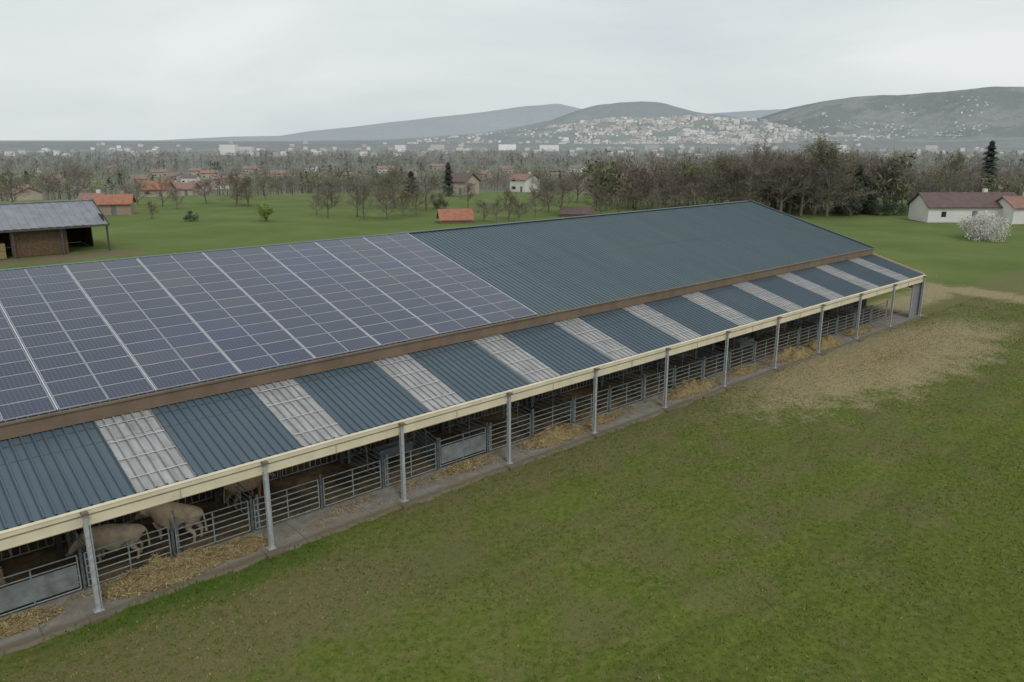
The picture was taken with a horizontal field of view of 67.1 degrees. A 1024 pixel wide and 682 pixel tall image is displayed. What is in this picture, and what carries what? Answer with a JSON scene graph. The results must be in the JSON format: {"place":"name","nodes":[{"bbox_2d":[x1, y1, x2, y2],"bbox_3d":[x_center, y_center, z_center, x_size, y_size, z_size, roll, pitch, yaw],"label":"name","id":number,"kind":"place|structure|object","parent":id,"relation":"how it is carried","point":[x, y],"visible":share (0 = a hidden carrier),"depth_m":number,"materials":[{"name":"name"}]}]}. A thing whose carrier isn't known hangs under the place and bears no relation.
{"place":"outdoors","nodes":[
{"label":"outdoors","id":0,"kind":"place"},
{"bbox_2d":[0,199,110,258],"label":"hay barn","id":1,"kind":"structure","parent":0,"point":[53,227],"depth_m":103.95,"materials":[{"name":"paint"}]},
{"bbox_2d":[0,101,756,141],"bbox_3d":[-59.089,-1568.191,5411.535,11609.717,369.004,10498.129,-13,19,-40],"label":"wooded hills","id":2,"kind":"structure","parent":0,"point":[641,109],"depth_m":6692.06,"materials":[{"name":"plant"}]},
{"bbox_2d":[155,104,784,140],"bbox_3d":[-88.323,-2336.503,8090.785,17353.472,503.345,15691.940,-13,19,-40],"label":"mountain range","id":3,"kind":"structure","parent":0,"point":[484,122],"depth_m":9172.80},
{"bbox_2d":[0,140,1023,681],"bbox_3d":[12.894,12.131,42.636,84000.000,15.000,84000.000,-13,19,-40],"label":"ground","id":4,"kind":"structure","parent":0,"point":[958,262],"depth_m":30.09,"materials":[{"name":"plant"}]},
{"bbox_2d":[0,167,34,203],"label":"bare tree","id":5,"kind":"object","parent":4,"relation":"on","point":[2,174],"visible":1,"depth_m":182.79,"materials":[{"name":"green plant"}]},
{"bbox_2d":[9,185,42,200],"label":"village house","id":6,"kind":"structure","parent":4,"relation":"on","point":[36,196],"depth_m":255.15,"materials":[{"name":"paint"}]},
{"bbox_2d":[34,171,58,199],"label":"bare tree","id":7,"kind":"object","parent":4,"relation":"on","point":[47,189],"visible":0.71,"depth_m":243.20,"materials":[{"name":"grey plant"}]},
{"bbox_2d":[30,161,96,199],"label":"bare tree","id":8,"kind":"object","parent":4,"relation":"on","point":[67,178],"visible":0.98,"depth_m":204.82,"materials":[{"name":"brown plant"}]},
{"bbox_2d":[76,189,105,200],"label":"village house","id":9,"kind":"structure","parent":4,"relation":"on","point":[81,196],"depth_m":168.04,"materials":[{"name":"tile"}]},
{"bbox_2d":[93,191,136,214],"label":"village house","id":10,"kind":"structure","parent":4,"relation":"on","point":[121,203],"depth_m":158.57,"materials":[{"name":"orange tile"}]},
{"bbox_2d":[117,177,151,204],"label":"bare tree","id":11,"kind":"object","parent":4,"relation":"on","point":[139,187],"visible":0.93,"depth_m":185.88,"materials":[{"name":"grey plant"}]},
{"bbox_2d":[139,179,175,196],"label":"village house","id":12,"kind":"structure","parent":4,"relation":"on","point":[165,194],"depth_m":246.27,"materials":[{"name":"orange tile"}]},
{"bbox_2d":[140,172,179,206],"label":"bare tree","id":13,"kind":"object","parent":4,"relation":"on","point":[161,185],"visible":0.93,"depth_m":178.56,"materials":[{"name":"grey plant"}]},
{"bbox_2d":[172,181,200,195],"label":"village house","id":14,"kind":"structure","parent":4,"relation":"on","point":[185,189],"depth_m":277.90,"materials":[{"name":"ceramic"}]},
{"bbox_2d":[190,177,217,203],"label":"bare tree","id":15,"kind":"object","parent":4,"relation":"on","point":[204,186],"visible":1,"depth_m":187.32,"materials":[{"name":"grey plant"}]},
{"bbox_2d":[199,169,217,178],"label":"village house","id":16,"kind":"structure","parent":4,"relation":"on","point":[204,175],"depth_m":608.98,"materials":[{"name":"paint"}]},
{"bbox_2d":[217,170,250,204],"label":"bare tree","id":17,"kind":"object","parent":4,"relation":"on","point":[231,181],"visible":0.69,"depth_m":182.53,"materials":[{"name":"brown plant"}]},
{"bbox_2d":[227,174,260,206],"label":"bare tree","id":18,"kind":"object","parent":4,"relation":"on","point":[244,184],"visible":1,"depth_m":177.45,"materials":[{"name":"brown plant"}]},
{"bbox_2d":[247,171,280,198],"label":"bare tree","id":19,"kind":"object","parent":4,"relation":"on","point":[261,182],"visible":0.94,"depth_m":206.12,"materials":[{"name":"grey plant"}]},
{"bbox_2d":[255,201,274,220],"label":"green bush","id":20,"kind":"object","parent":4,"relation":"on","point":[263,210],"visible":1,"depth_m":145.29,"materials":[{"name":"green plant"}]},
{"bbox_2d":[313,186,344,217],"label":"bare tree","id":21,"kind":"object","parent":4,"relation":"on","point":[331,193],"visible":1,"depth_m":152.00,"materials":[{"name":"brown plant"}]},
{"bbox_2d":[315,174,353,206],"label":"bare tree","id":22,"kind":"object","parent":4,"relation":"on","point":[331,185],"visible":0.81,"depth_m":178.26,"materials":[{"name":"grey plant"}]},
{"bbox_2d":[343,181,367,216],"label":"bare tree","id":23,"kind":"object","parent":4,"relation":"on","point":[353,196],"visible":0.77,"depth_m":153.72,"materials":[{"name":"grey plant"}]},
{"bbox_2d":[348,179,377,218],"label":"bare tree","id":24,"kind":"object","parent":4,"relation":"on","point":[367,192],"visible":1,"depth_m":149.90,"materials":[{"name":"brown plant"}]},
{"bbox_2d":[370,180,409,219],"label":"bare tree","id":25,"kind":"object","parent":4,"relation":"on","point":[391,198],"visible":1,"depth_m":148.23,"materials":[{"name":"brown plant"}]},
{"bbox_2d":[372,165,414,207],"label":"bare tree","id":26,"kind":"object","parent":4,"relation":"on","point":[387,179],"visible":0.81,"depth_m":171.81,"materials":[{"name":"brown plant"}]},
{"bbox_2d":[387,188,425,216],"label":"bare tree","id":27,"kind":"object","parent":4,"relation":"on","point":[404,197],"visible":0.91,"depth_m":154.59,"materials":[{"name":"brown plant"}]},
{"bbox_2d":[402,171,421,196],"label":"conifer tree","id":28,"kind":"object","parent":4,"relation":"on","point":[410,174],"visible":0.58,"depth_m":211.87,"materials":[{"name":"green plant"}]},
{"bbox_2d":[402,170,450,209],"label":"bare tree","id":29,"kind":"object","parent":4,"relation":"on","point":[428,189],"visible":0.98,"depth_m":167.37,"materials":[{"name":"brown plant"}]},
{"bbox_2d":[439,162,457,195],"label":"conifer tree","id":30,"kind":"object","parent":4,"relation":"on","point":[448,171],"visible":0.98,"depth_m":216.65,"materials":[{"name":"green plant"}]},
{"bbox_2d":[436,208,473,223],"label":"outbuilding","id":31,"kind":"structure","parent":4,"relation":"on","point":[451,216],"depth_m":142.83,"materials":[{"name":"orange tile"}]},
{"bbox_2d":[444,171,480,194],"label":"village house","id":32,"kind":"structure","parent":4,"relation":"on","point":[459,179],"depth_m":228.59,"materials":[{"name":"paint"}]},
{"bbox_2d":[456,181,477,207],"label":"bare tree","id":33,"kind":"object","parent":4,"relation":"on","point":[469,190],"visible":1,"depth_m":172.65,"materials":[{"name":"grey plant"}]},
{"bbox_2d":[0,200,936,655],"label":"livestock barn","id":34,"kind":"structure","parent":4,"relation":"on","point":[182,378],"depth_m":36.88,"materials":[{"name":"metal"}]},
{"bbox_2d":[0,602,67,638],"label":"straw pile","id":35,"kind":"object","parent":34,"relation":"on","point":[13,623],"visible":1,"depth_m":24.56,"materials":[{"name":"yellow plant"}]},
{"bbox_2d":[65,524,150,562],"bbox_3d":[-14.749,7.342,28.166,2.898,1.348,0.826,-3,15,-11],"label":"cow","id":36,"kind":"object","parent":34,"relation":"on","point":[105,535],"visible":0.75,"depth_m":27.89},
{"bbox_2d":[90,545,231,601],"bbox_3d":[-12.178,7.807,27.439,5.236,0.880,2.121,-13,19,-40],"label":"straw pile","id":37,"kind":"object","parent":34,"relation":"on","point":[157,573],"visible":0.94,"depth_m":26.99,"materials":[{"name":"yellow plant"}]},
{"bbox_2d":[133,502,207,542],"bbox_3d":[-13.153,6.889,29.674,3.126,1.457,0.897,3,15,10],"label":"cow","id":38,"kind":"object","parent":34,"relation":"on","point":[161,515],"visible":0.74,"depth_m":29.26},
{"bbox_2d":[215,533,267,561],"bbox_3d":[-10.252,7.605,29.046,2.578,0.459,1.540,-13,19,-40],"label":"straw pile","id":39,"kind":"object","parent":34,"relation":"on","point":[244,545],"visible":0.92,"depth_m":29.04,"materials":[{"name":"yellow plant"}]},
{"bbox_2d":[223,472,275,509],"bbox_3d":[-11.160,6.105,32.907,0.830,1.349,2.896,8,17,27],"label":"cow","id":40,"kind":"object","parent":34,"relation":"on","point":[250,484],"visible":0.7,"depth_m":32.17},
{"bbox_2d":[0,299,857,560],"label":"feed barrier","id":41,"kind":"object","parent":34,"relation":"on","point":[392,440],"visible":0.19,"depth_m":40.26,"materials":[{"name":"metal"}]},
{"bbox_2d":[0,300,887,615],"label":"cattle fence","id":42,"kind":"object","parent":34,"relation":"on","point":[34,590],"visible":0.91,"depth_m":31.92,"materials":[{"name":"metal"}]},
{"bbox_2d":[440,456,492,475],"bbox_3d":[-2.092,5.746,36.330,3.024,0.381,1.284,-13,19,-40],"label":"straw pile","id":43,"kind":"object","parent":34,"relation":"on","point":[466,465],"visible":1,"depth_m":36.16,"materials":[{"name":"beige plant"}]},
{"bbox_2d":[63,303,870,577],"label":"pen divider gate","id":44,"kind":"structure","parent":34,"relation":"on","point":[422,439],"depth_m":41.73,"materials":[{"name":"metal"}]},
{"bbox_2d":[520,422,591,449],"bbox_3d":[2.311,4.639,39.945,5.221,0.698,1.887,-13,19,-40],"label":"straw pile","id":45,"kind":"object","parent":34,"relation":"on","point":[549,436],"visible":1,"depth_m":39.52,"materials":[{"name":"beige plant"}]},
{"bbox_2d":[373,337,753,460],"bbox_3d":[5.690,2.777,47.336,32.500,0.670,0.560,-13,19,-40],"label":"feed trough","id":46,"kind":"object","parent":34,"relation":"on","point":[391,449],"visible":0.66,"depth_m":37.56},
{"bbox_2d":[582,413,618,425],"bbox_3d":[4.930,4.207,42.352,2.813,0.318,1.295,-13,19,-40],"label":"straw pile","id":47,"kind":"object","parent":34,"relation":"on","point":[603,419],"visible":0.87,"depth_m":42.24,"materials":[{"name":"beige plant"}]},
{"bbox_2d":[659,377,719,400],"bbox_3d":[10.982,2.659,47.403,5.888,0.765,1.918,-13,19,-40],"label":"straw pile","id":48,"kind":"object","parent":34,"relation":"on","point":[684,389],"visible":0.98,"depth_m":46.90,"materials":[{"name":"beige plant"}]},
{"bbox_2d":[726,364,759,375],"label":"straw pile","id":49,"kind":"object","parent":34,"relation":"on","point":[741,370],"visible":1,"depth_m":50.98,"materials":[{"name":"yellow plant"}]},
{"bbox_2d":[769,345,815,362],"bbox_3d":[20.108,0.648,55.101,5.626,0.770,2.244,-13,19,-40],"label":"straw pile","id":50,"kind":"object","parent":34,"relation":"on","point":[790,353],"visible":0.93,"depth_m":54.42,"materials":[{"name":"beige plant"}]},
{"bbox_2d":[803,334,842,351],"bbox_3d":[23.243,-0.048,57.820,5.450,0.744,2.205,-13,19,-40],"label":"straw pile","id":51,"kind":"object","parent":34,"relation":"on","point":[828,342],"visible":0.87,"depth_m":57.29,"materials":[{"name":"beige plant"}]},
{"bbox_2d":[488,198,506,222],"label":"bare tree","id":52,"kind":"object","parent":4,"relation":"on","point":[494,205],"visible":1,"depth_m":142.31,"materials":[{"name":"grey plant"}]},
{"bbox_2d":[1,301,1013,636],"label":"straw litter","id":53,"kind":"object","parent":4,"relation":"on","point":[875,361],"visible":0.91,"depth_m":51.75,"materials":[{"name":"beige plant"}]},
{"bbox_2d":[498,187,521,219],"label":"bare tree","id":54,"kind":"object","parent":4,"relation":"on","point":[512,197],"visible":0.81,"depth_m":148.30,"materials":[{"name":"brown plant"}]},
{"bbox_2d":[0,147,1023,200],"bbox_3d":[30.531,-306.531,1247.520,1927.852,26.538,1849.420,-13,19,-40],"label":"distant trees","id":55,"kind":"object","parent":4,"relation":"on","point":[311,181],"visible":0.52,"depth_m":718.30,"materials":[{"name":"grey plant"}]},
{"bbox_2d":[0,96,1023,159],"bbox_3d":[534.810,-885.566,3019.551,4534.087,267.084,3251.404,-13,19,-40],"label":"distant town","id":56,"kind":"object","parent":4,"relation":"on","point":[707,137],"visible":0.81,"depth_m":3507.26},
{"bbox_2d":[0,139,1023,150],"bbox_3d":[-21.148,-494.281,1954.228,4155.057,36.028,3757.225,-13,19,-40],"label":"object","id":57,"kind":"structure","parent":4,"relation":"on","point":[1007,145],"depth_m":2443.08,"materials":[{"name":"green plant"}]},
{"bbox_2d":[508,199,531,221],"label":"bare tree","id":58,"kind":"object","parent":4,"relation":"on","point":[515,210],"visible":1,"depth_m":142.09,"materials":[{"name":"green plant"}]},
{"bbox_2d":[508,172,539,191],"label":"village house","id":59,"kind":"structure","parent":4,"relation":"on","point":[519,182],"depth_m":263.95,"materials":[{"name":"paint"}]},
{"bbox_2d":[521,183,555,216],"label":"bare tree","id":60,"kind":"object","parent":4,"relation":"on","point":[533,190],"visible":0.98,"depth_m":154.00,"materials":[{"name":"grey plant"}]},
{"bbox_2d":[525,167,569,206],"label":"bare tree","id":61,"kind":"object","parent":4,"relation":"on","point":[537,178],"visible":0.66,"depth_m":177.13,"materials":[{"name":"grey plant"}]},
{"bbox_2d":[536,177,560,211],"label":"bare tree","id":62,"kind":"object","parent":4,"relation":"on","point":[546,189],"visible":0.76,"depth_m":163.63,"materials":[{"name":"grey plant"}]},
{"bbox_2d":[544,171,585,212],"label":"bare tree","id":63,"kind":"object","parent":4,"relation":"on","point":[566,187],"visible":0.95,"depth_m":156.06,"materials":[{"name":"brown plant"}]},
{"bbox_2d":[560,207,593,216],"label":"outbuilding","id":64,"kind":"structure","parent":4,"relation":"on","point":[572,211],"depth_m":155.12,"materials":[{"name":"brown tile"}]},
{"bbox_2d":[566,170,593,202],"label":"bare tree","id":65,"kind":"object","parent":4,"relation":"on","point":[579,180],"visible":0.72,"depth_m":187.80,"materials":[{"name":"grey plant"}]},
{"bbox_2d":[586,178,616,213],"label":"bare tree","id":66,"kind":"object","parent":4,"relation":"on","point":[601,198],"visible":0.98,"depth_m":155.68,"materials":[{"name":"brown plant"}]},
{"bbox_2d":[610,189,632,211],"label":"bare tree","id":67,"kind":"object","parent":4,"relation":"on","point":[619,196],"visible":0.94,"depth_m":153.41,"materials":[{"name":"brown plant"}]},
{"bbox_2d":[615,173,646,207],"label":"bare tree","id":68,"kind":"object","parent":4,"relation":"on","point":[629,179],"visible":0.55,"depth_m":169.88,"materials":[{"name":"brown plant"}]},
{"bbox_2d":[624,187,645,210],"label":"bare tree","id":69,"kind":"object","parent":4,"relation":"on","point":[635,197],"visible":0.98,"depth_m":152.11,"materials":[{"name":"brown plant"}]},
{"bbox_2d":[625,165,678,208],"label":"bare tree","id":70,"kind":"object","parent":4,"relation":"on","point":[659,177],"visible":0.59,"depth_m":167.66,"materials":[{"name":"brown plant"}]},
{"bbox_2d":[643,184,674,209],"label":"bare tree","id":71,"kind":"object","parent":4,"relation":"on","point":[656,195],"visible":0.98,"depth_m":150.52,"materials":[{"name":"brown plant"}]},
{"bbox_2d":[651,180,686,208],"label":"bare tree","id":72,"kind":"object","parent":4,"relation":"on","point":[668,189],"visible":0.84,"depth_m":157.41,"materials":[{"name":"brown plant"}]},
{"bbox_2d":[658,160,710,205],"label":"bare tree","id":73,"kind":"object","parent":4,"relation":"on","point":[670,176],"visible":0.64,"depth_m":162.93,"materials":[{"name":"brown plant"}]},
{"bbox_2d":[677,181,712,205],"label":"bare tree","id":74,"kind":"object","parent":4,"relation":"on","point":[693,194],"visible":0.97,"depth_m":153.63,"materials":[{"name":"brown plant"}]},
{"bbox_2d":[689,166,731,203],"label":"bare tree","id":75,"kind":"object","parent":4,"relation":"on","point":[701,172],"visible":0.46,"depth_m":160.74,"materials":[{"name":"brown plant"}]},
{"bbox_2d":[694,170,736,203],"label":"bare tree","id":76,"kind":"object","parent":4,"relation":"on","point":[720,180],"visible":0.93,"depth_m":154.83,"materials":[{"name":"brown plant"}]},
{"bbox_2d":[697,149,751,202],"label":"bare tree","id":77,"kind":"object","parent":4,"relation":"on","point":[724,162],"visible":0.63,"depth_m":155.34,"materials":[{"name":"brown plant"}]},
{"bbox_2d":[702,155,759,201],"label":"bare tree","id":78,"kind":"object","parent":4,"relation":"on","point":[740,181],"visible":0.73,"depth_m":154.56,"materials":[{"name":"brown plant"}]},
{"bbox_2d":[714,153,783,204],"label":"bare tree","id":79,"kind":"object","parent":4,"relation":"on","point":[747,166],"visible":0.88,"depth_m":152.82,"materials":[{"name":"brown plant"}]},
{"bbox_2d":[719,136,825,202],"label":"bare tree","id":80,"kind":"object","parent":4,"relation":"on","point":[765,161],"visible":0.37,"depth_m":159.45,"materials":[{"name":"brown plant"}]},
{"bbox_2d":[737,131,809,205],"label":"bare tree","id":81,"kind":"object","parent":4,"relation":"on","point":[758,157],"visible":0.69,"depth_m":156.31,"materials":[{"name":"brown plant"}]},
{"bbox_2d":[747,160,814,211],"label":"bare tree","id":82,"kind":"object","parent":4,"relation":"on","point":[791,192],"visible":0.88,"depth_m":152.57,"materials":[{"name":"brown plant"}]},
{"bbox_2d":[760,153,826,213],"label":"bare tree","id":83,"kind":"object","parent":4,"relation":"on","point":[790,207],"visible":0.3,"depth_m":158.33,"materials":[{"name":"brown plant"}]},
{"bbox_2d":[757,148,844,215],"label":"bare tree","id":84,"kind":"object","parent":4,"relation":"on","point":[807,186],"visible":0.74,"depth_m":154.14,"materials":[{"name":"brown plant"}]},
{"bbox_2d":[580,146,1023,210],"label":"woodland edge","id":85,"kind":"object","parent":4,"relation":"on","point":[605,176],"visible":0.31,"depth_m":169.47,"materials":[{"name":"plant"}]},
{"bbox_2d":[793,144,864,212],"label":"bare tree","id":86,"kind":"object","parent":4,"relation":"on","point":[825,184],"visible":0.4,"depth_m":158.07,"materials":[{"name":"brown plant"}]},
{"bbox_2d":[792,155,875,216],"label":"bare tree","id":87,"kind":"object","parent":4,"relation":"on","point":[828,193],"visible":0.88,"depth_m":152.40,"materials":[{"name":"brown plant"}]},
{"bbox_2d":[779,131,891,216],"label":"bare tree","id":88,"kind":"object","parent":4,"relation":"on","point":[825,147],"visible":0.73,"depth_m":154.22,"materials":[{"name":"brown plant"}]},
{"bbox_2d":[808,142,886,211],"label":"bare tree","id":89,"kind":"object","parent":4,"relation":"on","point":[848,172],"visible":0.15,"depth_m":161.40,"materials":[{"name":"brown plant"}]},
{"bbox_2d":[833,189,862,215],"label":"evergreen shrub","id":90,"kind":"object","parent":4,"relation":"on","point":[855,208],"visible":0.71,"depth_m":156.71,"materials":[{"name":"green plant"}]},
{"bbox_2d":[845,165,870,213],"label":"conifer tree","id":91,"kind":"object","parent":4,"relation":"on","point":[858,173],"visible":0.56,"depth_m":158.43,"materials":[{"name":"green plant"}]},
{"bbox_2d":[862,183,881,213],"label":"conifer tree","id":92,"kind":"object","parent":4,"relation":"on","point":[875,196],"visible":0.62,"depth_m":159.40,"materials":[{"name":"green plant"}]},
{"bbox_2d":[842,139,905,193],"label":"bare tree","id":93,"kind":"object","parent":4,"relation":"on","point":[871,161],"visible":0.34,"depth_m":177.36,"materials":[{"name":"brown plant"}]},
{"bbox_2d":[869,197,894,215],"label":"evergreen shrub","id":94,"kind":"object","parent":4,"relation":"on","point":[877,208],"visible":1,"depth_m":156.30,"materials":[{"name":"green plant"}]},
{"bbox_2d":[871,147,917,204],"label":"bare tree","id":95,"kind":"object","parent":4,"relation":"on","point":[901,167],"visible":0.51,"depth_m":169.48,"materials":[{"name":"brown plant"}]},
{"bbox_2d":[879,195,909,215],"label":"evergreen shrub","id":96,"kind":"object","parent":4,"relation":"on","point":[902,208],"visible":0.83,"depth_m":157.21,"materials":[{"name":"green plant"}]},
{"bbox_2d":[887,147,934,206],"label":"bare tree","id":97,"kind":"object","parent":4,"relation":"on","point":[909,178],"visible":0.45,"depth_m":177.48,"materials":[{"name":"brown plant"}]},
{"bbox_2d":[925,149,983,191],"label":"bare tree","id":98,"kind":"object","parent":4,"relation":"on","point":[945,179],"visible":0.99,"depth_m":220.47,"materials":[{"name":"brown plant"}]},
{"bbox_2d":[906,189,1016,221],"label":"white farmhouse","id":99,"kind":"object","parent":4,"relation":"on","point":[939,206],"visible":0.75,"depth_m":144.46,"materials":[{"name":"paint"}]},
{"bbox_2d":[951,162,996,191],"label":"bare tree","id":100,"kind":"object","parent":4,"relation":"on","point":[976,170],"visible":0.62,"depth_m":239.19,"materials":[{"name":"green plant"}]},
{"bbox_2d":[957,210,1011,241],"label":"blossoming bush","id":101,"kind":"object","parent":4,"relation":"on","point":[979,227],"visible":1,"depth_m":118.49,"materials":[{"name":"white plant"}]},
{"bbox_2d":[966,140,1004,191],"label":"conifer tree","id":102,"kind":"object","parent":4,"relation":"on","point":[991,147],"visible":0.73,"depth_m":245.48,"materials":[{"name":"green plant"}]},
{"bbox_2d":[995,192,1023,223],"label":"white farmhouse","id":103,"kind":"object","parent":4,"relation":"on","point":[1012,209],"visible":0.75,"depth_m":141.70,"materials":[{"name":"paint"}]},
{"bbox_2d":[0,86,1023,142],"bbox_3d":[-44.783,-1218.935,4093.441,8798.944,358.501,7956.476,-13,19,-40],"label":"forested ridge","id":104,"kind":"structure","parent":0,"point":[1001,114],"depth_m":4182.30,"materials":[{"name":"plant"}]},
{"bbox_2d":[0,118,1023,143],"bbox_3d":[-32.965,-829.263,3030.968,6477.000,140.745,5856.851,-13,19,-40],"label":"town hill","id":105,"kind":"structure","parent":0,"point":[512,137],"depth_m":3658.38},
{"bbox_2d":[0,0,1023,139],"label":"sky","id":106,"kind":"structure","parent":0,"point":[70,69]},
{"bbox_2d":[715,336,737,352],"bbox_3d":[15.553,0.090,56.169,1.200,1.270,1.150,-13,19,-40],"label":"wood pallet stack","id":107,"kind":"object","parent":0,"point":[723,344],"visible":0.41,"depth_m":55.98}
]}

